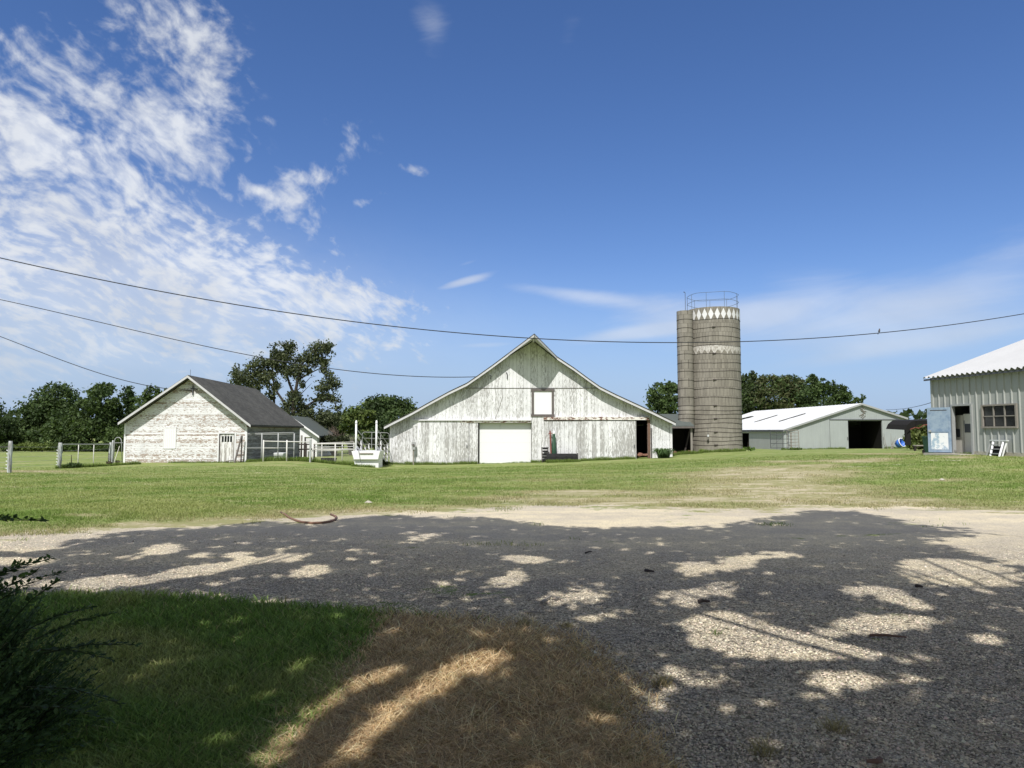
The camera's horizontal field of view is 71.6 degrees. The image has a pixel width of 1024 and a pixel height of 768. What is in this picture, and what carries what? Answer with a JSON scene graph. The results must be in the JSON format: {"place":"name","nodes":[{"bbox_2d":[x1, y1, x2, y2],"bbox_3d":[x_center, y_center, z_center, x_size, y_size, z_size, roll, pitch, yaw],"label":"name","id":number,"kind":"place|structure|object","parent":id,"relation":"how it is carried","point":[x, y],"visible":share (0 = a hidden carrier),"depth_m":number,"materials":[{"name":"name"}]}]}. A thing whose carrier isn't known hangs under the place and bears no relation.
{"place":"outdoors","nodes":[
{"label":"outdoors","id":0,"kind":"place"},
{"bbox_2d":[113,437,122,462],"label":"arched gate","id":1,"kind":"structure","parent":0,"point":[118,449],"depth_m":48.03,"materials":[{"name":"grey metal"}]},
{"bbox_2d":[0,583,642,767],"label":"lawn grass","id":2,"kind":"structure","parent":0,"point":[184,708],"depth_m":4.61,"materials":[{"name":"green plant"}]},
{"bbox_2d":[326,426,344,455],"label":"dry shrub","id":3,"kind":"object","parent":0,"point":[333,452],"visible":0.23,"depth_m":77.62,"materials":[{"name":"plant"}]},
{"bbox_2d":[346,433,354,454],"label":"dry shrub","id":4,"kind":"object","parent":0,"point":[350,451],"visible":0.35,"depth_m":79.62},
{"bbox_2d":[224,604,693,767],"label":"dry grass","id":5,"kind":"structure","parent":0,"point":[403,721],"depth_m":4.03,"materials":[{"name":"brown plant"}]},
{"bbox_2d":[508,613,531,625],"bbox_3d":[0.093,1.959,5.897,0.302,0.096,0.391,0,-4,0],"label":"grass tuft","id":6,"kind":"object","parent":5,"relation":"on","point":[523,621],"visible":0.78,"depth_m":5.89,"materials":[{"name":"brown plant"}]},
{"bbox_2d":[590,693,627,718],"bbox_3d":[0.548,1.833,4.037,0.324,0.094,0.279,2,-4,-23],"label":"grass tuft","id":7,"kind":"object","parent":5,"relation":"on","point":[608,710],"visible":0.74,"depth_m":4.03,"materials":[{"name":"brown plant"}]},
{"bbox_2d":[0,505,1023,767],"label":"gravel driveway","id":8,"kind":"structure","parent":0,"point":[646,533],"depth_m":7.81,"materials":[{"name":"grey gravel"}]},
{"bbox_2d":[556,620,576,627],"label":"grass tuft","id":9,"kind":"object","parent":8,"relation":"on","point":[570,625],"visible":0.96,"depth_m":5.84,"materials":[{"name":"plant"}]},
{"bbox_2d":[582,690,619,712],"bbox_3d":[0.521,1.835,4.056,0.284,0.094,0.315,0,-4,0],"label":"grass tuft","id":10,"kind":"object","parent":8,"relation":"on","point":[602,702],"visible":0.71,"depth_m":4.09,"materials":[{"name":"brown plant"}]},
{"bbox_2d":[641,664,681,688],"bbox_3d":[0.970,1.866,4.535,0.292,0.096,0.299,0,-4,0],"label":"grass tuft","id":11,"kind":"object","parent":8,"relation":"on","point":[665,681],"visible":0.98,"depth_m":4.50,"materials":[{"name":"plant"}]},
{"bbox_2d":[697,599,709,602],"bbox_3d":[1.785,2.023,6.608,0.112,0.042,0.043,0,-4,0],"label":"stick","id":12,"kind":"object","parent":8,"relation":"on","point":[701,600],"visible":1,"depth_m":6.60,"materials":[{"name":"brown wood"}]},
{"bbox_2d":[704,627,728,635],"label":"grass tuft","id":13,"kind":"object","parent":8,"relation":"on","point":[718,632],"visible":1,"depth_m":5.61,"materials":[{"name":"plant"}]},
{"bbox_2d":[736,730,795,760],"bbox_3d":[1.264,1.802,3.541,0.376,0.095,0.298,0,-4,0],"label":"grass tuft","id":14,"kind":"object","parent":8,"relation":"on","point":[764,752],"visible":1,"depth_m":3.55,"materials":[{"name":"green plant"}]},
{"bbox_2d":[805,708,859,734],"bbox_3d":[1.716,1.818,3.823,0.339,0.096,0.264,0,-4,0],"label":"grass tuft","id":15,"kind":"object","parent":8,"relation":"on","point":[833,728],"visible":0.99,"depth_m":3.82,"materials":[{"name":"plant"}]},
{"bbox_2d":[866,756,882,763],"bbox_3d":[1.746,1.813,3.410,0.093,0.035,0.043,2,-4,-24],"label":"stick","id":16,"kind":"object","parent":8,"relation":"on","point":[878,760],"visible":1,"depth_m":3.40,"materials":[{"name":"brown wood"}]},
{"bbox_2d":[870,634,906,637],"bbox_3d":[2.933,1.967,5.540,0.258,0.029,0.032,-1,-4,17],"label":"stick","id":17,"kind":"object","parent":8,"relation":"on","point":[879,635],"visible":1,"depth_m":5.54,"materials":[{"name":"brown wood"}]},
{"bbox_2d":[0,434,1023,767],"bbox_3d":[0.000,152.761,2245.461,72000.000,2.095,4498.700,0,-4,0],"label":"lawn","id":18,"kind":"structure","parent":0,"point":[22,458],"depth_m":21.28,"materials":[{"name":"green plant"}]},
{"bbox_2d":[0,397,17,449],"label":"pasture tree","id":19,"kind":"object","parent":18,"relation":"on","point":[5,437],"visible":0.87,"depth_m":105.69,"materials":[{"name":"green plant"}]},
{"bbox_2d":[5,441,12,472],"bbox_3d":[-25.371,3.826,35.841,0.287,1.895,0.209,-2,-4,27],"label":"fence post","id":20,"kind":"object","parent":18,"relation":"on","point":[9,457],"visible":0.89,"depth_m":35.77,"materials":[{"name":"white wood"}]},
{"bbox_2d":[0,443,21,451],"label":"pasture bush","id":21,"kind":"object","parent":18,"relation":"on","point":[4,446],"visible":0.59,"depth_m":100.66,"materials":[{"name":"green plant"}]},
{"bbox_2d":[14,441,35,450],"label":"pasture bush","id":22,"kind":"object","parent":18,"relation":"on","point":[27,443],"visible":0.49,"depth_m":101.48,"materials":[{"name":"green plant"}]},
{"bbox_2d":[27,442,56,451],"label":"pasture bush","id":23,"kind":"object","parent":18,"relation":"on","point":[41,447],"visible":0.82,"depth_m":100.98,"materials":[{"name":"green plant"}]},
{"bbox_2d":[4,381,85,450],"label":"pasture tree","id":24,"kind":"object","parent":18,"relation":"on","point":[44,403],"visible":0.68,"depth_m":110.57,"materials":[{"name":"green plant"}]},
{"bbox_2d":[45,443,66,450],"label":"pasture bush","id":25,"kind":"object","parent":18,"relation":"on","point":[52,447],"visible":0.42,"depth_m":101.06,"materials":[{"name":"green plant"}]},
{"bbox_2d":[56,443,62,467],"bbox_3d":[-27.734,4.532,43.512,0.317,1.873,0.237,-2,-4,29],"label":"fence post","id":26,"kind":"object","parent":18,"relation":"on","point":[59,456],"visible":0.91,"depth_m":43.42,"materials":[{"name":"white wood"}]},
{"bbox_2d":[0,451,57,466],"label":"wire fence","id":27,"kind":"object","parent":26,"relation":"attached to","point":[35,456],"visible":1,"depth_m":39.83,"materials":[{"name":"metal"}]},
{"bbox_2d":[0,514,141,767],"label":"privet bush","id":28,"kind":"object","parent":18,"relation":"on","point":[28,700],"visible":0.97,"depth_m":3.45,"materials":[{"name":"green plant"}]},
{"bbox_2d":[56,442,89,451],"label":"pasture bush","id":29,"kind":"object","parent":18,"relation":"on","point":[70,447],"visible":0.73,"depth_m":100.22,"materials":[{"name":"green plant"}]},
{"bbox_2d":[62,455,83,467],"bbox_3d":[-27.240,4.938,43.909,1.222,1.102,0.983,0,-4,0],"label":"yard bush","id":30,"kind":"object","parent":18,"relation":"on","point":[73,465],"visible":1,"depth_m":43.76,"materials":[{"name":"green plant"}]},
{"bbox_2d":[38,382,124,450],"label":"pasture tree","id":31,"kind":"object","parent":18,"relation":"on","point":[91,429],"visible":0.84,"depth_m":105.52,"materials":[{"name":"green plant"}]},
{"bbox_2d":[62,444,109,463],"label":"wire gate","id":32,"kind":"structure","parent":18,"relation":"on","point":[83,454],"depth_m":45.58,"materials":[{"name":"grey metal"}]},
{"bbox_2d":[76,442,108,451],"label":"pasture bush","id":33,"kind":"object","parent":18,"relation":"on","point":[99,447],"visible":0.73,"depth_m":100.71,"materials":[{"name":"green plant"}]},
{"bbox_2d":[109,442,111,460],"bbox_3d":[-27.047,4.812,47.785,0.189,1.769,0.168,0,-4,0],"label":"fence post","id":34,"kind":"object","parent":18,"relation":"on","point":[110,448],"visible":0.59,"depth_m":47.75,"materials":[{"name":"white wood"}]},
{"bbox_2d":[100,425,123,451],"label":"pasture bush","id":35,"kind":"object","parent":18,"relation":"on","point":[119,432],"visible":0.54,"depth_m":101.32,"materials":[{"name":"green plant"}]},
{"bbox_2d":[111,440,113,462],"bbox_3d":[-26.672,4.718,47.390,0.127,1.914,0.119,0,-4,0],"label":"fence post","id":36,"kind":"object","parent":18,"relation":"on","point":[112,451],"visible":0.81,"depth_m":47.36,"materials":[{"name":"white wood"}]},
{"bbox_2d":[115,385,136,426],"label":"pasture tree","id":37,"kind":"object","parent":18,"relation":"on","point":[128,407],"visible":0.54,"depth_m":109.20,"materials":[{"name":"green plant"}]},
{"bbox_2d":[130,383,166,409],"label":"pasture tree","id":38,"kind":"object","parent":18,"relation":"on","point":[144,398],"visible":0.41,"depth_m":105.62,"materials":[{"name":"green plant"}]},
{"bbox_2d":[118,369,303,462],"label":"clapboard shed","id":39,"kind":"structure","parent":18,"relation":"on","point":[205,419],"depth_m":49.95,"materials":[{"name":"paint"}]},
{"bbox_2d":[0,336,191,390],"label":"overhead cable","id":40,"kind":"object","parent":39,"relation":"attached to","point":[88,369],"visible":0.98,"depth_m":50.98,"materials":[{"name":"black metal"}]},
{"bbox_2d":[163,427,176,448],"bbox_3d":[-24.027,3.787,49.837,0.912,1.507,0.038,0,-4,0],"label":"window","id":41,"kind":"structure","parent":39,"relation":"in","point":[169,433],"depth_m":49.83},
{"bbox_2d":[219,434,233,462],"bbox_3d":[-20.023,4.552,49.858,0.986,2.064,0.058,0,-4,0],"label":"door","id":42,"kind":"structure","parent":39,"relation":"in","point":[226,440],"depth_m":49.84,"materials":[{"name":"white wood"}]},
{"bbox_2d":[224,436,243,462],"bbox_3d":[-19.320,4.527,49.414,1.244,1.890,0.663,-2,-4,27],"label":"wooden frame","id":43,"kind":"object","parent":18,"relation":"on","point":[241,441],"visible":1,"depth_m":49.30,"materials":[{"name":"grey wood"}]},
{"bbox_2d":[246,432,294,461],"bbox_3d":[-16.902,4.570,49.706,3.372,2.380,0.090,0,-4,0],"label":"pipe fence panel","id":44,"kind":"object","parent":18,"relation":"on","point":[262,434],"visible":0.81,"depth_m":49.72,"materials":[{"name":"grey metal"}]},
{"bbox_2d":[274,452,285,457],"bbox_3d":[-16.733,5.243,51.314,0.749,0.560,0.882,0,-4,0],"label":"water tank","id":45,"kind":"object","parent":18,"relation":"on","point":[281,454],"visible":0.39,"depth_m":50.91,"materials":[{"name":"white metal"}]},
{"bbox_2d":[262,440,308,461],"bbox_3d":[-15.619,4.772,49.191,3.314,1.779,0.100,0,-4,0],"label":"pipe fence panel","id":46,"kind":"object","parent":18,"relation":"on","point":[286,441],"visible":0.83,"depth_m":49.21,"materials":[{"name":"white metal"}]},
{"bbox_2d":[227,338,346,430],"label":"windswept tree","id":47,"kind":"object","parent":18,"relation":"on","point":[260,373],"visible":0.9,"depth_m":81.84,"materials":[{"name":"green plant"}]},
{"bbox_2d":[298,443,314,457],"bbox_3d":[-17.274,5.826,59.744,1.440,1.716,0.120,0,-4,0],"label":"board fence","id":48,"kind":"object","parent":18,"relation":"on","point":[301,444],"visible":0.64,"depth_m":59.72,"materials":[{"name":"white wood"}]},
{"bbox_2d":[280,511,336,523],"bbox_3d":[-3.687,2.462,13.163,0.850,0.059,2.049,2,-4,-27],"label":"garden hose","id":49,"kind":"object","parent":18,"relation":"on","point":[308,522],"visible":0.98,"depth_m":12.41,"materials":[{"name":"rubber"}]},
{"bbox_2d":[309,440,310,461],"bbox_3d":[-13.942,4.779,49.092,0.139,1.856,0.129,-2,-4,22],"label":"fence post","id":50,"kind":"object","parent":18,"relation":"on","point":[309,450],"visible":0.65,"depth_m":49.05,"materials":[{"name":"white wood"}]},
{"bbox_2d":[292,416,331,456],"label":"shed","id":51,"kind":"structure","parent":18,"relation":"on","point":[312,430],"depth_m":73.12,"materials":[{"name":"white paint"}]},
{"bbox_2d":[306,437,311,456],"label":"door","id":52,"kind":"structure","parent":51,"relation":"in","point":[307,438],"depth_m":72.86,"materials":[{"name":"white wood"}]},
{"bbox_2d":[312,443,354,460],"bbox_3d":[-12.475,5.019,49.678,3.018,1.735,0.095,0,-4,0],"label":"corral fence","id":53,"kind":"object","parent":18,"relation":"on","point":[335,456],"visible":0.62,"depth_m":49.70,"materials":[{"name":"silver metal"}]},
{"bbox_2d":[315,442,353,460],"bbox_3d":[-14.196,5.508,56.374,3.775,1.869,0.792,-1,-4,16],"label":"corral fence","id":54,"kind":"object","parent":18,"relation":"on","point":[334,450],"visible":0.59,"depth_m":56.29,"materials":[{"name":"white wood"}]},
{"bbox_2d":[324,410,345,436],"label":"leafy tree","id":55,"kind":"object","parent":18,"relation":"on","point":[333,428],"visible":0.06,"depth_m":93.60,"materials":[{"name":"green plant"}]},
{"bbox_2d":[319,434,389,449],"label":"yard bush","id":56,"kind":"object","parent":18,"relation":"on","point":[328,438],"visible":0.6,"depth_m":74.81,"materials":[{"name":"green plant"}]},
{"bbox_2d":[337,401,376,449],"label":"leafy tree","id":57,"kind":"object","parent":18,"relation":"on","point":[363,417],"visible":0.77,"depth_m":91.39,"materials":[{"name":"green plant"}]},
{"bbox_2d":[352,420,388,467],"bbox_3d":[-10.055,4.518,51.283,1.966,3.714,5.060,0,-4,0],"label":"loading chute","id":58,"kind":"object","parent":18,"relation":"on","point":[375,457],"visible":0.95,"depth_m":49.07,"materials":[{"name":"white paint"}]},
{"bbox_2d":[359,416,389,447],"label":"yard bush","id":59,"kind":"object","parent":18,"relation":"on","point":[380,426],"visible":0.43,"depth_m":78.45,"materials":[{"name":"green plant"}]},
{"bbox_2d":[362,432,389,449],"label":"corral gate","id":60,"kind":"structure","parent":18,"relation":"on","point":[371,438],"depth_m":55.83,"materials":[{"name":"grey metal"}]},
{"bbox_2d":[354,393,417,451],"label":"leafy tree","id":61,"kind":"object","parent":18,"relation":"on","point":[390,408],"visible":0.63,"depth_m":94.32,"materials":[{"name":"green plant"}]},
{"bbox_2d":[412,442,414,464],"bbox_3d":[-7.400,5.364,53.283,0.260,2.020,0.245,0,-4,0],"label":"meter post","id":62,"kind":"object","parent":18,"relation":"on","point":[413,446],"visible":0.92,"depth_m":53.28,"materials":[{"name":"grey wood"}]},
{"bbox_2d":[384,334,675,463],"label":"barn","id":63,"kind":"structure","parent":18,"relation":"on","point":[518,403],"depth_m":53.96,"materials":[{"name":"paint"}]},
{"bbox_2d":[0,299,475,377],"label":"overhead cable","id":64,"kind":"object","parent":63,"relation":"attached to","point":[232,351],"visible":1,"depth_m":54.92,"materials":[{"name":"black metal"}]},
{"bbox_2d":[412,421,468,463],"bbox_3d":[-5.395,4.425,53.734,4.271,3.274,0.100,0,-4,0],"label":"sliding door","id":65,"kind":"structure","parent":63,"relation":"in","point":[439,441],"depth_m":53.74,"materials":[{"name":"paint"}]},
{"bbox_2d":[470,423,477,463],"bbox_3d":[-2.893,4.471,53.781,0.632,3.101,0.050,0,-4,0],"label":"sliding door","id":66,"kind":"structure","parent":63,"relation":"in","point":[473,426],"depth_m":53.76,"materials":[{"name":"paint"}]},
{"bbox_2d":[479,423,530,463],"bbox_3d":[-0.517,4.916,54.095,3.949,4.096,0.055,0,-4,0],"label":"garage door","id":67,"kind":"structure","parent":63,"relation":"in","point":[498,442],"depth_m":54.09,"materials":[{"name":"white metal"}]},
{"bbox_2d":[531,389,554,416],"bbox_3d":[2.342,1.425,54.006,1.792,2.096,0.100,0,-4,0],"label":"loft door","id":68,"kind":"structure","parent":63,"relation":"in","point":[542,399],"depth_m":54.01,"materials":[{"name":"white wood"}]},
{"bbox_2d":[544,421,636,458],"bbox_3d":[5.901,4.283,53.684,7.000,2.971,0.100,0,-4,0],"label":"sliding door","id":69,"kind":"structure","parent":63,"relation":"in","point":[589,439],"depth_m":53.70,"materials":[{"name":"paint"}]},
{"bbox_2d":[54,446,1015,468],"bbox_3d":[11.565,6.111,66.287,52.195,1.688,75.574,-2,-4,25],"label":"weed fringe","id":70,"kind":"object","parent":18,"relation":"on","point":[304,459],"visible":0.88,"depth_m":51.80,"materials":[{"name":"green plant"}]},
{"bbox_2d":[541,447,548,462],"bbox_3d":[2.472,5.316,53.199,0.542,1.133,0.329,0,-4,0],"label":"crate stand","id":71,"kind":"object","parent":18,"relation":"on","point":[544,453],"visible":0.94,"depth_m":53.16,"materials":[{"name":"grey wood"}]},
{"bbox_2d":[551,431,555,453],"bbox_3d":[3.146,4.732,53.253,0.400,2.439,0.400,0,-4,0],"label":"auger tube","id":72,"kind":"object","parent":18,"relation":"on","point":[553,444],"visible":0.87,"depth_m":53.16,"materials":[{"name":"green paint"}]},
{"bbox_2d":[546,453,577,460],"bbox_3d":[3.734,5.493,52.931,2.328,0.700,0.880,0,-4,0],"label":"trough","id":73,"kind":"object","parent":18,"relation":"on","point":[561,456],"visible":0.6,"depth_m":52.66,"materials":[{"name":"grey metal"}]},
{"bbox_2d":[643,379,677,413],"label":"leafy tree","id":74,"kind":"object","parent":18,"relation":"on","point":[659,401],"visible":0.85,"depth_m":99.21,"materials":[{"name":"green plant"}]},
{"bbox_2d":[650,448,675,457],"bbox_3d":[11.158,5.095,52.456,2.540,0.750,2.110,0,-4,0],"label":"daylily clump","id":75,"kind":"object","parent":18,"relation":"on","point":[662,453],"visible":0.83,"depth_m":52.16,"materials":[{"name":"green plant"}]},
{"bbox_2d":[644,414,694,453],"bbox_3d":[13.190,4.370,59.168,3.598,3.846,4.345,0,-4,0],"label":"lean to","id":76,"kind":"object","parent":18,"relation":"on","point":[682,437],"visible":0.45,"depth_m":60.87,"materials":[{"name":"grey"}]},
{"bbox_2d":[677,291,742,450],"bbox_3d":[16.622,-0.778,60.341,5.570,13.954,4.547,0,-4,0],"label":"silo","id":77,"kind":"object","parent":18,"relation":"on","point":[709,394],"visible":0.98,"depth_m":58.59,"materials":[{"name":"concrete"}]},
{"bbox_2d":[743,446,755,450],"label":"yard bush","id":78,"kind":"object","parent":18,"relation":"on","point":[749,448],"visible":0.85,"depth_m":61.45,"materials":[{"name":"green plant"}]},
{"bbox_2d":[741,370,768,414],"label":"cedar tree","id":79,"kind":"object","parent":18,"relation":"on","point":[748,385],"visible":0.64,"depth_m":132.59,"materials":[{"name":"green plant"}]},
{"bbox_2d":[749,373,797,409],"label":"tree","id":80,"kind":"object","parent":18,"relation":"on","point":[775,384],"visible":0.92,"depth_m":131.21,"materials":[{"name":"green plant"}]},
{"bbox_2d":[770,430,788,447],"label":"tube gate","id":81,"kind":"structure","parent":18,"relation":"on","point":[782,434],"depth_m":85.15,"materials":[{"name":"metal"}]},
{"bbox_2d":[781,445,801,449],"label":"concrete slab","id":82,"kind":"object","parent":18,"relation":"on","point":[791,448],"visible":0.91,"depth_m":82.43,"materials":[{"name":"grey"}]},
{"bbox_2d":[779,374,811,408],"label":"tree","id":83,"kind":"object","parent":18,"relation":"on","point":[797,382],"visible":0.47,"depth_m":133.28,"materials":[{"name":"green plant"}]},
{"bbox_2d":[792,373,840,407],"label":"tree","id":84,"kind":"object","parent":18,"relation":"on","point":[815,393],"visible":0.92,"depth_m":130.83,"materials":[{"name":"green plant"}]},
{"bbox_2d":[742,400,907,449],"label":"pole barn","id":85,"kind":"structure","parent":18,"relation":"on","point":[855,426],"depth_m":90.50,"materials":[{"name":"white metal"}]},
{"bbox_2d":[830,420,848,448],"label":"sliding door","id":86,"kind":"structure","parent":85,"relation":"in","point":[838,428],"depth_m":89.62,"materials":[{"name":"white metal"}]},
{"bbox_2d":[882,420,899,448],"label":"sliding door","id":87,"kind":"structure","parent":85,"relation":"in","point":[890,434],"depth_m":89.62,"materials":[{"name":"white metal"}]},
{"bbox_2d":[825,380,857,404],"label":"cedar tree","id":88,"kind":"object","parent":18,"relation":"on","point":[842,394],"visible":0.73,"depth_m":132.31,"materials":[{"name":"green plant"}]},
{"bbox_2d":[851,394,866,403],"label":"cedar tree","id":89,"kind":"object","parent":18,"relation":"on","point":[858,400],"visible":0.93,"depth_m":130.89,"materials":[{"name":"green plant"}]},
{"bbox_2d":[883,436,897,448],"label":"dead branch","id":90,"kind":"object","parent":18,"relation":"on","point":[891,443],"visible":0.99,"depth_m":86.56,"materials":[{"name":"grey wood"}]},
{"bbox_2d":[895,438,904,447],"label":"plastic tub","id":91,"kind":"object","parent":18,"relation":"on","point":[899,442],"visible":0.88,"depth_m":86.84,"materials":[{"name":"blue plastic"}]},
{"bbox_2d":[886,419,927,444],"bbox_3d":[34.283,4.220,59.331,4.460,2.681,3.040,0,-4,0],"label":"tarp shelter","id":92,"kind":"object","parent":18,"relation":"on","point":[906,426],"visible":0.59,"depth_m":58.02,"materials":[{"name":"black fabric"}]},
{"bbox_2d":[902,424,926,449],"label":"corn row","id":93,"kind":"object","parent":18,"relation":"on","point":[917,434],"visible":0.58,"depth_m":71.04,"materials":[{"name":"green plant"}]},
{"bbox_2d":[921,436,933,452],"bbox_3d":[22.383,3.264,37.901,0.680,0.939,0.730,0,-4,0],"label":"wheelie bin","id":94,"kind":"object","parent":18,"relation":"on","point":[925,443],"visible":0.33,"depth_m":37.93,"materials":[{"name":"green plastic"}]},
{"bbox_2d":[923,453,975,454],"bbox_3d":[19.898,3.331,32.347,0.760,0.330,2.293,0,-4,-7],"label":"door slab","id":95,"kind":"structure","parent":18,"relation":"on","point":[923,453],"depth_m":32.32,"materials":[{"name":"concrete"}]},
{"bbox_2d":[923,339,1023,456],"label":"metal workshop","id":96,"kind":"structure","parent":18,"relation":"on","point":[985,391],"depth_m":31.30,"materials":[{"name":"white metal"}]},
{"bbox_2d":[927,407,951,451],"bbox_3d":[19.848,2.128,32.988,0.100,2.076,0.980,3,-5,-40],"label":"door","id":97,"kind":"structure","parent":96,"relation":"in","point":[939,418],"depth_m":32.98,"materials":[{"name":"blue paint"}]},
{"bbox_2d":[955,415,964,452],"bbox_3d":[20.919,2.323,32.865,0.540,1.750,0.500,0,-4,-7],"label":"cabinet","id":98,"kind":"object","parent":96,"relation":"in","point":[959,426],"visible":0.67,"depth_m":32.81,"materials":[{"name":"metal"}]},
{"bbox_2d":[963,414,971,452],"bbox_3d":[20.997,2.257,32.253,0.540,1.800,0.660,0,-4,-7],"label":"cabinet","id":99,"kind":"object","parent":96,"relation":"in","point":[967,432],"visible":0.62,"depth_m":32.34,"materials":[{"name":"metal"}]},
{"bbox_2d":[980,403,1018,427],"bbox_3d":[20.612,1.359,30.035,0.140,1.022,1.867,0,-4,-7],"label":"window","id":100,"kind":"structure","parent":96,"relation":"in","point":[998,415],"depth_m":30.00,"materials":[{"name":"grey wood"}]},
{"bbox_2d":[986,440,1008,456],"bbox_3d":[20.187,2.761,29.732,0.554,0.841,1.062,0,-4,-6],"label":"step ladder","id":101,"kind":"object","parent":18,"relation":"on","point":[995,450],"visible":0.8,"depth_m":29.65,"materials":[{"name":"white paint"}]},
{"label":"gate post","id":102,"kind":"object","parent":18,"relation":"on","visible":0},
{"bbox_2d":[786,430,798,447],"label":"tube gate","id":103,"kind":"structure","parent":102,"relation":"attached to","point":[793,442],"depth_m":84.72,"materials":[{"name":"grey metal"}]},
{"bbox_2d":[0,257,1023,342],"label":"overhead cable","id":104,"kind":"object","parent":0,"point":[490,335],"visible":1,"depth_m":39.86,"materials":[{"name":"black metal"}]},
{"bbox_2d":[0,0,1023,419],"label":"sky","id":105,"kind":"structure","parent":0,"point":[565,170],"materials":[{"name":"blue"}]},
{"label":"yard ground","id":106,"kind":"structure","parent":0,"visible":0},
{"bbox_2d":[3,408,926,437],"bbox_3d":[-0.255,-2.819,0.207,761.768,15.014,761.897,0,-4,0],"label":"distant wood","id":107,"kind":"object","parent":106,"relation":"on","point":[918,415],"depth_m":298.15,"materials":[{"name":"green plant"}]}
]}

